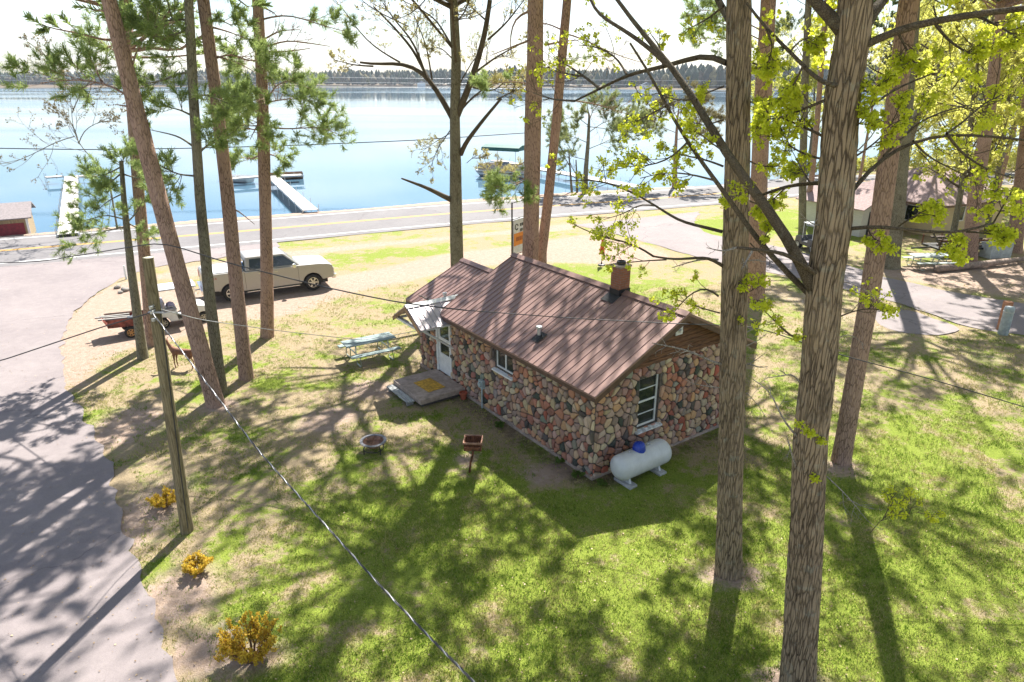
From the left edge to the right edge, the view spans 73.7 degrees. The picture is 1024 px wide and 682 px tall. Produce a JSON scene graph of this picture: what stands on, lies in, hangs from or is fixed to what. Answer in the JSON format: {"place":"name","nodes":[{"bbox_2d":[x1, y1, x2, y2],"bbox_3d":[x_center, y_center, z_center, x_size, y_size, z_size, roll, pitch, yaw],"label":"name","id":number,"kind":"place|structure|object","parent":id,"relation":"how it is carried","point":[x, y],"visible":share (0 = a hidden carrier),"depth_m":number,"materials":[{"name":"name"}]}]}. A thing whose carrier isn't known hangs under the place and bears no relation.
{"place":"outdoors","nodes":[
{"label":"outdoors","id":0,"kind":"place"},
{"bbox_2d":[0,242,279,681],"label":"driveway","id":1,"kind":"structure","parent":0,"point":[64,570],"depth_m":16.48,"materials":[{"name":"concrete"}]},
{"bbox_2d":[0,243,466,310],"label":"overhead wire","id":2,"kind":"object","parent":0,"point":[248,268],"visible":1,"depth_m":19.25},
{"bbox_2d":[0,133,522,149],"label":"overhead wire","id":3,"kind":"object","parent":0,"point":[270,146],"visible":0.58,"depth_m":75.27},
{"bbox_2d":[14,70,676,80],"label":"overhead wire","id":4,"kind":"object","parent":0,"point":[422,78],"visible":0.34,"depth_m":69.09,"materials":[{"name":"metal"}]},
{"bbox_2d":[0,75,778,85],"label":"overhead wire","id":5,"kind":"object","parent":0,"point":[362,82],"visible":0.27,"depth_m":70.08,"materials":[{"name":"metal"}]},
{"bbox_2d":[0,172,1014,266],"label":"road","id":6,"kind":"structure","parent":0,"point":[39,253],"depth_m":50.70,"materials":[{"name":"grey asphalt"}]},
{"bbox_2d":[4,188,773,250],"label":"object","id":7,"kind":"object","parent":6,"relation":"on","point":[343,222],"visible":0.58,"depth_m":50.32,"materials":[{"name":"paint"}]},
{"bbox_2d":[6,187,778,249],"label":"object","id":8,"kind":"object","parent":6,"relation":"on","point":[361,220],"visible":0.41,"depth_m":51.02,"materials":[{"name":"paint"}]},
{"bbox_2d":[0,173,988,239],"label":"edge line","id":9,"kind":"object","parent":6,"relation":"on","point":[372,210],"visible":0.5,"depth_m":54.45,"materials":[{"name":"white paint"}]},
{"bbox_2d":[0,183,1003,263],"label":"edge line","id":10,"kind":"object","parent":6,"relation":"on","point":[377,229],"visible":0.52,"depth_m":47.68,"materials":[{"name":"white paint"}]},
{"bbox_2d":[0,86,1019,232],"bbox_3d":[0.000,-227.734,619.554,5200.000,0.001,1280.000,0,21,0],"label":"lake","id":11,"kind":"structure","parent":0,"point":[361,175],"depth_m":108.46,"materials":[{"name":"blue liquid"}]},
{"bbox_2d":[43,172,84,237],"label":"dock","id":12,"kind":"object","parent":11,"relation":"in","point":[65,197],"visible":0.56,"depth_m":57.61,"materials":[{"name":"wood"}]},
{"bbox_2d":[232,174,254,182],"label":"rowing boat","id":13,"kind":"object","parent":11,"relation":"on","point":[244,180],"visible":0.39,"depth_m":73.32,"materials":[{"name":"white paint"}]},
{"bbox_2d":[233,174,318,212],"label":"dock","id":14,"kind":"object","parent":11,"relation":"in","point":[299,201],"visible":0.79,"depth_m":62.67,"materials":[{"name":"wood"}]},
{"bbox_2d":[271,171,302,178],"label":"rowing boat","id":15,"kind":"object","parent":11,"relation":"on","point":[296,172],"visible":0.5,"depth_m":75.73,"materials":[{"name":"grey wood"}]},
{"bbox_2d":[475,143,523,178],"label":"pontoon boat","id":16,"kind":"object","parent":11,"relation":"on","point":[515,148],"visible":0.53,"depth_m":76.33,"materials":[{"name":"metal"}]},
{"bbox_2d":[490,160,637,189],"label":"dock","id":17,"kind":"object","parent":11,"relation":"in","point":[564,173],"visible":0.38,"depth_m":71.46,"materials":[{"name":"wood"}]},
{"bbox_2d":[0,83,1023,681],"bbox_3d":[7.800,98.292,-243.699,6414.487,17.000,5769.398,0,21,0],"label":"ground","id":18,"kind":"structure","parent":0,"point":[396,261],"depth_m":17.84,"materials":[{"name":"green plant"}]},
{"bbox_2d":[0,201,35,235],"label":"boathouse","id":19,"kind":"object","parent":18,"relation":"on","point":[16,218],"visible":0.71,"depth_m":46.72,"materials":[{"name":"white paint"}]},
{"bbox_2d":[0,223,25,235],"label":"red door","id":20,"kind":"structure","parent":19,"relation":"in","point":[14,228],"depth_m":46.50,"materials":[{"name":"paint"}]},
{"bbox_2d":[0,33,125,227],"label":"maple sapling","id":21,"kind":"object","parent":18,"relation":"on","point":[63,113],"visible":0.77,"depth_m":45.49,"materials":[{"name":"green plant"}]},
{"bbox_2d":[51,133,172,359],"bbox_3d":[-13.949,-3.119,24.596,4.598,8.446,2.819,4,21,11],"label":"jack pine","id":22,"kind":"object","parent":18,"relation":"on","point":[104,183],"visible":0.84,"depth_m":23.98,"materials":[{"name":"green plant"}]},
{"bbox_2d":[0,0,225,408],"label":"leaning pine","id":23,"kind":"object","parent":18,"relation":"on","point":[115,20],"visible":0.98,"depth_m":19.21,"materials":[{"name":"brown plant"}]},
{"bbox_2d":[100,310,143,337],"bbox_3d":[-15.648,-0.798,28.605,2.585,0.900,1.226,-14,25,-32],"label":"yard trailer","id":24,"kind":"object","parent":18,"relation":"on","point":[127,326],"visible":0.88,"depth_m":27.95,"materials":[{"name":"red metal"}]},
{"bbox_2d":[95,315,129,318],"bbox_3d":[-16.434,-0.987,28.079,1.250,0.050,0.100,-6,21,-31],"label":"timber board","id":25,"kind":"object","parent":24,"relation":"in","point":[111,316],"visible":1,"depth_m":28.04,"materials":[{"name":"grey wood"}]},
{"bbox_2d":[23,0,230,346],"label":"pine tree","id":26,"kind":"object","parent":18,"relation":"on","point":[141,214],"visible":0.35,"depth_m":23.59,"materials":[{"name":"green plant"}]},
{"bbox_2d":[145,485,175,508],"bbox_3d":[-8.640,3.946,16.951,0.752,0.452,0.680,0,21,0],"label":"shrub","id":27,"kind":"object","parent":18,"relation":"on","point":[156,501],"visible":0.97,"depth_m":16.96,"materials":[{"name":"yellow plant"}]},
{"bbox_2d":[142,256,193,534],"bbox_3d":[-7.492,1.510,14.933,0.680,6.849,0.390,7,22,19],"label":"utility pole","id":28,"kind":"object","parent":18,"relation":"on","point":[174,444],"visible":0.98,"depth_m":14.77,"materials":[{"name":"brown wood"}]},
{"bbox_2d":[0,312,149,360],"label":"overhead wire","id":29,"kind":"object","parent":28,"relation":"attached to","point":[78,334],"visible":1,"depth_m":14.94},
{"bbox_2d":[153,307,448,339],"bbox_3d":[-5.527,-0.676,18.886,2.527,3.645,9.674,14,25,33],"label":"overhead wire","id":30,"kind":"object","parent":28,"relation":"attached to","point":[284,331],"visible":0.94,"depth_m":19.50,"materials":[{"name":"metal"}]},
{"bbox_2d":[152,313,474,681],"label":"overhead wire","id":31,"kind":"object","parent":28,"relation":"attached to","point":[389,595],"visible":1,"depth_m":9.36,"materials":[{"name":"metal"}]},
{"bbox_2d":[166,337,193,369],"bbox_3d":[-12.202,0.439,24.978,1.212,1.158,0.277,4,21,9],"label":"deer statue","id":32,"kind":"object","parent":18,"relation":"on","point":[175,351],"visible":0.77,"depth_m":24.87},
{"bbox_2d":[90,0,272,395],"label":"pine tree","id":33,"kind":"object","parent":18,"relation":"on","point":[136,23],"visible":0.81,"depth_m":19.61,"materials":[{"name":"grey plant"}]},
{"bbox_2d":[158,279,205,327],"bbox_3d":[-14.461,-1.633,29.609,2.351,1.716,1.063,-13,25,-30],"label":"golf cart","id":34,"kind":"object","parent":18,"relation":"on","point":[170,316],"visible":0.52,"depth_m":29.20,"materials":[{"name":"grey plastic"}]},
{"bbox_2d":[181,550,213,578],"bbox_3d":[-6.750,4.809,14.679,0.663,0.476,0.652,-13,25,-30],"label":"shrub","id":35,"kind":"object","parent":18,"relation":"on","point":[190,565],"visible":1,"depth_m":14.68,"materials":[{"name":"yellow plant"}]},
{"bbox_2d":[197,0,293,380],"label":"pine tree","id":36,"kind":"object","parent":18,"relation":"on","point":[237,296],"visible":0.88,"depth_m":21.23,"materials":[{"name":"brown plant"}]},
{"bbox_2d":[213,610,281,665],"bbox_3d":[-4.763,5.510,12.421,1.185,0.793,1.176,0,21,0],"label":"shrub","id":37,"kind":"object","parent":18,"relation":"on","point":[230,647],"visible":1,"depth_m":12.43,"materials":[{"name":"yellow plant"}]},
{"bbox_2d":[194,247,335,300],"bbox_3d":[-12.274,-3.440,33.866,6.557,2.002,2.552,-11,24,-27],"label":"pickup truck","id":38,"kind":"object","parent":18,"relation":"on","point":[317,269],"visible":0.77,"depth_m":33.32,"materials":[{"name":"beige paint"}]},
{"bbox_2d":[202,0,360,338],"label":"pine tree","id":39,"kind":"object","parent":18,"relation":"on","point":[264,126],"visible":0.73,"depth_m":24.66,"materials":[{"name":"green plant"}]},
{"bbox_2d":[337,332,401,366],"bbox_3d":[-5.436,0.285,25.996,1.950,0.754,1.648,-13,25,-31],"label":"picnic table","id":40,"kind":"object","parent":18,"relation":"on","point":[350,343],"visible":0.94,"depth_m":25.74,"materials":[{"name":"grey wood"}]},
{"bbox_2d":[360,434,386,454],"bbox_3d":[-3.962,2.963,19.524,0.757,0.454,0.757,0,21,0],"label":"fire pit","id":41,"kind":"object","parent":18,"relation":"on","point":[372,441],"visible":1,"depth_m":19.62,"materials":[{"name":"metal"}]},
{"bbox_2d":[386,384,414,405],"bbox_3d":[-3.736,1.820,22.833,0.270,0.170,1.560,-14,25,-33],"label":"wooden step","id":42,"kind":"object","parent":18,"relation":"on","point":[402,395],"visible":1,"depth_m":22.70,"materials":[{"name":"grey wood"}]},
{"bbox_2d":[393,369,464,406],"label":"porch slab","id":43,"kind":"structure","parent":18,"relation":"on","point":[422,397],"depth_m":22.91,"materials":[{"name":"concrete"}]},
{"bbox_2d":[414,378,444,391],"bbox_3d":[-2.796,1.482,23.088,0.660,0.014,0.960,-16,26,-36],"label":"doormat","id":44,"kind":"object","parent":43,"relation":"on","point":[428,384],"visible":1,"depth_m":23.10,"materials":[{"name":"yellow fabric"}]},
{"bbox_2d":[325,0,545,266],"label":"forked tree","id":45,"kind":"object","parent":18,"relation":"on","point":[458,105],"visible":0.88,"depth_m":28.56,"materials":[{"name":"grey plant"}]},
{"bbox_2d":[459,390,467,399],"bbox_3d":[-1.618,1.818,22.732,0.280,0.245,0.280,0,21,0],"label":"flower pot","id":46,"kind":"object","parent":18,"relation":"on","point":[463,394],"visible":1,"depth_m":22.68,"materials":[{"name":"ceramic"}]},
{"bbox_2d":[463,435,482,472],"bbox_3d":[-1.036,3.136,18.354,0.500,1.143,0.451,1,21,2],"label":"park grill","id":47,"kind":"object","parent":18,"relation":"on","point":[472,443],"visible":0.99,"depth_m":18.28,"materials":[{"name":"metal"}]},
{"bbox_2d":[494,421,504,427],"bbox_3d":[-0.383,2.567,20.931,0.333,0.213,0.325,0,21,0],"label":"shrub","id":48,"kind":"object","parent":18,"relation":"on","point":[500,424],"visible":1,"depth_m":20.92,"materials":[{"name":"green plant"}]},
{"bbox_2d":[0,63,1022,87],"bbox_3d":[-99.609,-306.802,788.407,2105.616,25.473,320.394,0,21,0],"label":"forest","id":49,"kind":"object","parent":18,"relation":"on","point":[700,74],"visible":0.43,"depth_m":841.64,"materials":[{"name":"green plant"}]},
{"bbox_2d":[511,200,522,253],"bbox_3d":[0.458,-3.879,30.890,0.098,5.004,1.770,13,24,30],"label":"roadside sign","id":50,"kind":"object","parent":18,"relation":"on","point":[516,235],"visible":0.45,"depth_m":30.10,"materials":[{"name":"white metal"}]},
{"bbox_2d":[468,0,580,259],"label":"pine tree","id":51,"kind":"object","parent":18,"relation":"on","point":[530,194],"visible":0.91,"depth_m":25.32,"materials":[{"name":"green plant"}]},
{"bbox_2d":[561,149,572,191],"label":"dead sapling","id":52,"kind":"object","parent":18,"relation":"on","point":[571,187],"visible":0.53,"depth_m":63.64,"materials":[{"name":"plant"}]},
{"bbox_2d":[565,156,577,192],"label":"dead sapling","id":53,"kind":"object","parent":18,"relation":"on","point":[573,170],"visible":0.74,"depth_m":63.12,"materials":[{"name":"plant"}]},
{"bbox_2d":[393,253,756,480],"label":"stone cottage","id":54,"kind":"structure","parent":18,"relation":"on","point":[590,398],"depth_m":19.58,"materials":[{"name":"stone"}]},
{"bbox_2d":[438,326,449,375],"bbox_3d":[-2.351,0.183,23.645,0.117,2.080,0.840,-14,25,-33],"label":"storm door","id":55,"kind":"structure","parent":54,"relation":"in","point":[443,333],"depth_m":23.76,"materials":[{"name":"white paint"}]},
{"bbox_2d":[492,350,513,380],"bbox_3d":[-0.225,0.606,20.629,0.250,0.880,1.060,-14,25,-33],"label":"window","id":56,"kind":"structure","parent":54,"relation":"in","point":[505,362],"depth_m":20.72,"materials":[{"name":"white paint"}]},
{"bbox_2d":[635,374,661,434],"bbox_3d":[3.729,1.684,18.669,0.980,1.580,0.270,-14,25,-33],"label":"window","id":57,"kind":"structure","parent":54,"relation":"in","point":[648,386],"depth_m":18.77,"materials":[{"name":"white paint"}]},
{"bbox_2d":[467,310,1023,406],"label":"overhead wire","id":58,"kind":"object","parent":54,"relation":"attached to","point":[755,328],"visible":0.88,"depth_m":15.45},
{"bbox_2d":[571,469,584,478],"bbox_3d":[1.780,3.561,18.296,0.413,0.206,0.315,0,21,0],"label":"shrub","id":59,"kind":"object","parent":18,"relation":"on","point":[579,473],"visible":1,"depth_m":18.27,"materials":[{"name":"green plant"}]},
{"bbox_2d":[538,0,648,262],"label":"pine tree","id":60,"kind":"object","parent":18,"relation":"on","point":[544,229],"visible":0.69,"depth_m":26.07,"materials":[{"name":"green plant"}]},
{"bbox_2d":[541,82,668,192],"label":"shore pine","id":61,"kind":"object","parent":18,"relation":"on","point":[564,130],"visible":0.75,"depth_m":61.05,"materials":[{"name":"green plant"}]},
{"bbox_2d":[610,438,671,489],"bbox_3d":[3.435,3.132,18.131,1.920,1.105,0.700,-14,25,-33],"label":"propane tank","id":62,"kind":"object","parent":18,"relation":"on","point":[639,458],"visible":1,"depth_m":17.80,"materials":[{"name":"white metal"}]},
{"bbox_2d":[502,0,837,580],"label":"oak tree","id":63,"kind":"object","parent":18,"relation":"on","point":[740,67],"visible":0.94,"depth_m":12.31,"materials":[{"name":"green plant"}]},
{"bbox_2d":[639,76,725,186],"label":"shore pine","id":64,"kind":"object","parent":18,"relation":"on","point":[711,112],"visible":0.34,"depth_m":64.28,"materials":[{"name":"green plant"}]},
{"bbox_2d":[678,0,775,303],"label":"pine tree","id":65,"kind":"object","parent":18,"relation":"on","point":[761,156],"visible":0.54,"depth_m":29.26,"materials":[{"name":"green plant"}]},
{"bbox_2d":[751,9,799,113],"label":"woodland tree","id":66,"kind":"object","parent":18,"relation":"on","point":[754,43],"visible":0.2,"depth_m":79.01,"materials":[{"name":"green plant"}]},
{"bbox_2d":[775,16,829,148],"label":"woodland tree","id":67,"kind":"object","parent":18,"relation":"on","point":[813,25],"visible":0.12,"depth_m":80.22,"materials":[{"name":"green plant"}]},
{"bbox_2d":[773,0,835,233],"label":"pine tree","id":68,"kind":"object","parent":18,"relation":"on","point":[803,144],"visible":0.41,"depth_m":43.57,"materials":[{"name":"grey plant"}]},
{"bbox_2d":[589,0,1023,681],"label":"oak tree","id":69,"kind":"object","parent":18,"relation":"on","point":[845,110],"visible":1,"depth_m":8.78,"materials":[{"name":"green plant"}]},
{"bbox_2d":[794,28,834,163],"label":"woodland tree","id":70,"kind":"object","parent":18,"relation":"on","point":[814,84],"visible":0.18,"depth_m":79.61,"materials":[{"name":"green plant"}]},
{"bbox_2d":[807,0,875,192],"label":"pine tree","id":71,"kind":"object","parent":18,"relation":"on","point":[814,148],"visible":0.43,"depth_m":47.68,"materials":[{"name":"brown plant"}]},
{"bbox_2d":[796,185,907,236],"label":"garage annex","id":72,"kind":"object","parent":18,"relation":"on","point":[862,206],"visible":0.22,"depth_m":46.10,"materials":[{"name":"beige paint"}]},
{"bbox_2d":[830,0,919,465],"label":"pine tree","id":73,"kind":"object","parent":18,"relation":"on","point":[880,214],"visible":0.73,"depth_m":16.98,"materials":[{"name":"brown plant"}]},
{"bbox_2d":[858,0,897,179],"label":"woodland pine","id":74,"kind":"object","parent":18,"relation":"on","point":[879,25],"visible":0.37,"depth_m":61.60,"materials":[{"name":"green plant"}]},
{"bbox_2d":[768,145,1017,177],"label":"undergrowth","id":75,"kind":"object","parent":18,"relation":"on","point":[869,162],"visible":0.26,"depth_m":78.56,"materials":[{"name":"green plant"}]},
{"bbox_2d":[884,0,921,269],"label":"pine tree","id":76,"kind":"object","parent":18,"relation":"on","point":[892,262],"visible":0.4,"depth_m":36.64,"materials":[{"name":"plant"}]},
{"bbox_2d":[864,0,947,108],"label":"woodland tree","id":77,"kind":"object","parent":18,"relation":"on","point":[883,102],"visible":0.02,"depth_m":82.17,"materials":[{"name":"green plant"}]},
{"bbox_2d":[876,309,958,334],"bbox_3d":[17.512,-0.914,30.096,3.157,0.001,3.664,0,21,0],"label":"parking pad","id":78,"kind":"object","parent":18,"relation":"on","point":[907,321],"visible":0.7,"depth_m":29.58,"materials":[{"name":"concrete"}]},
{"bbox_2d":[876,2,970,165],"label":"woodland tree","id":79,"kind":"object","parent":18,"relation":"on","point":[924,126],"visible":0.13,"depth_m":58.86,"materials":[{"name":"green plant"}]},
{"bbox_2d":[912,38,940,139],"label":"woodland tree","id":80,"kind":"object","parent":18,"relation":"on","point":[919,134],"visible":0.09,"depth_m":75.68,"materials":[{"name":"green plant"}]},
{"bbox_2d":[831,0,1022,147],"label":"oak tree","id":81,"kind":"object","parent":18,"relation":"on","point":[887,43],"visible":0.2,"depth_m":50.30,"materials":[{"name":"green plant"}]},
{"bbox_2d":[910,0,946,158],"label":"woodland tree","id":82,"kind":"object","parent":18,"relation":"on","point":[936,5],"visible":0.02,"depth_m":83.49,"materials":[{"name":"green plant"}]},
{"bbox_2d":[902,253,955,270],"bbox_3d":[23.467,-4.489,38.374,2.300,0.754,1.648,-1,21,-4],"label":"picnic table","id":83,"kind":"object","parent":18,"relation":"on","point":[926,255],"visible":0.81,"depth_m":38.13,"materials":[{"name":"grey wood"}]},
{"bbox_2d":[858,165,1010,235],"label":"tan house","id":84,"kind":"structure","parent":18,"relation":"on","point":[918,192],"depth_m":46.90,"materials":[{"name":"beige paint"}]},
{"bbox_2d":[905,204,919,223],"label":"window","id":85,"kind":"structure","parent":84,"relation":"in","point":[908,211],"depth_m":47.11,"materials":[{"name":"black glass"}]},
{"bbox_2d":[959,206,965,220],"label":"window","id":86,"kind":"structure","parent":84,"relation":"in","point":[963,209],"depth_m":46.64,"materials":[{"name":"grey glass"}]},
{"bbox_2d":[911,234,994,249],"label":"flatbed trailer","id":87,"kind":"object","parent":18,"relation":"on","point":[936,246],"visible":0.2,"depth_m":41.05,"materials":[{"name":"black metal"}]},
{"bbox_2d":[884,0,1023,238],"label":"woodland tree","id":88,"kind":"object","parent":18,"relation":"on","point":[922,83],"visible":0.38,"depth_m":39.68,"materials":[{"name":"green plant"}]},
{"bbox_2d":[939,0,991,125],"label":"woodland tree","id":89,"kind":"object","parent":18,"relation":"on","point":[975,20],"visible":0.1,"depth_m":73.56,"materials":[{"name":"green plant"}]},
{"bbox_2d":[923,4,1023,171],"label":"woodland tree","id":90,"kind":"object","parent":18,"relation":"on","point":[969,95],"visible":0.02,"depth_m":58.45,"materials":[{"name":"green plant"}]},
{"bbox_2d":[927,26,1022,176],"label":"woodland tree","id":91,"kind":"object","parent":18,"relation":"on","point":[934,127],"visible":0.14,"depth_m":53.73,"materials":[{"name":"green plant"}]},
{"bbox_2d":[928,4,1023,231],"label":"woodland tree","id":92,"kind":"object","parent":18,"relation":"on","point":[958,24],"visible":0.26,"depth_m":45.42,"materials":[{"name":"green plant"}]},
{"bbox_2d":[933,257,1023,271],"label":"fallen log","id":93,"kind":"object","parent":18,"relation":"on","point":[954,267],"visible":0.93,"depth_m":38.08,"materials":[{"name":"brown plant"}]},
{"bbox_2d":[949,15,1023,168],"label":"woodland tree","id":94,"kind":"object","parent":18,"relation":"on","point":[959,83],"visible":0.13,"depth_m":64.48,"materials":[{"name":"green plant"}]},
{"bbox_2d":[954,4,1021,151],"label":"woodland tree","id":95,"kind":"object","parent":18,"relation":"on","point":[980,96],"visible":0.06,"depth_m":80.95,"materials":[{"name":"green plant"}]},
{"bbox_2d":[962,0,1023,261],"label":"pine tree","id":96,"kind":"object","parent":18,"relation":"on","point":[983,144],"visible":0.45,"depth_m":37.27,"materials":[{"name":"brown plant"}]},
{"bbox_2d":[979,241,1013,258],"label":"storage bin","id":97,"kind":"object","parent":18,"relation":"on","point":[990,252],"visible":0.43,"depth_m":40.37,"materials":[{"name":"grey plastic"}]},
{"bbox_2d":[997,306,1014,335],"bbox_3d":[20.490,-0.824,28.297,0.400,1.270,0.400,0,21,0],"label":"utility pedestal","id":98,"kind":"object","parent":18,"relation":"on","point":[1006,320],"visible":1,"depth_m":28.17,"materials":[{"name":"blue paint"}]},
{"bbox_2d":[999,15,1022,187],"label":"woodland pine","id":99,"kind":"object","parent":18,"relation":"on","point":[1006,159],"visible":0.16,"depth_m":63.34,"materials":[{"name":"brown plant"}]},
{"bbox_2d":[1009,77,1023,253],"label":"pine tree","id":100,"kind":"object","parent":18,"relation":"on","point":[1018,183],"visible":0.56,"depth_m":40.42,"materials":[{"name":"brown plant"}]},
{"bbox_2d":[0,0,1023,75],"label":"sky","id":101,"kind":"structure","parent":0,"point":[664,15],"materials":[{"name":"white"}]},
{"bbox_2d":[577,211,1023,334],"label":"side driveway","id":102,"kind":"structure","parent":0,"point":[671,233],"depth_m":35.63,"materials":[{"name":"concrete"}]},
{"bbox_2d":[996,301,1013,329],"bbox_3d":[20.710,-1.047,28.694,0.280,1.300,0.240,0,21,0],"label":"timber post","id":103,"kind":"object","parent":102,"relation":"on","point":[1008,303],"visible":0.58,"depth_m":28.60,"materials":[{"name":"brown wood"}]},
{"bbox_2d":[795,221,814,251],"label":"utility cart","id":104,"kind":"object","parent":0,"point":[800,240],"visible":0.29,"depth_m":42.43,"materials":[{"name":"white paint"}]},
{"bbox_2d":[943,157,969,174],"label":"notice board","id":105,"kind":"object","parent":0,"point":[947,163],"visible":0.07,"depth_m":65.36,"materials":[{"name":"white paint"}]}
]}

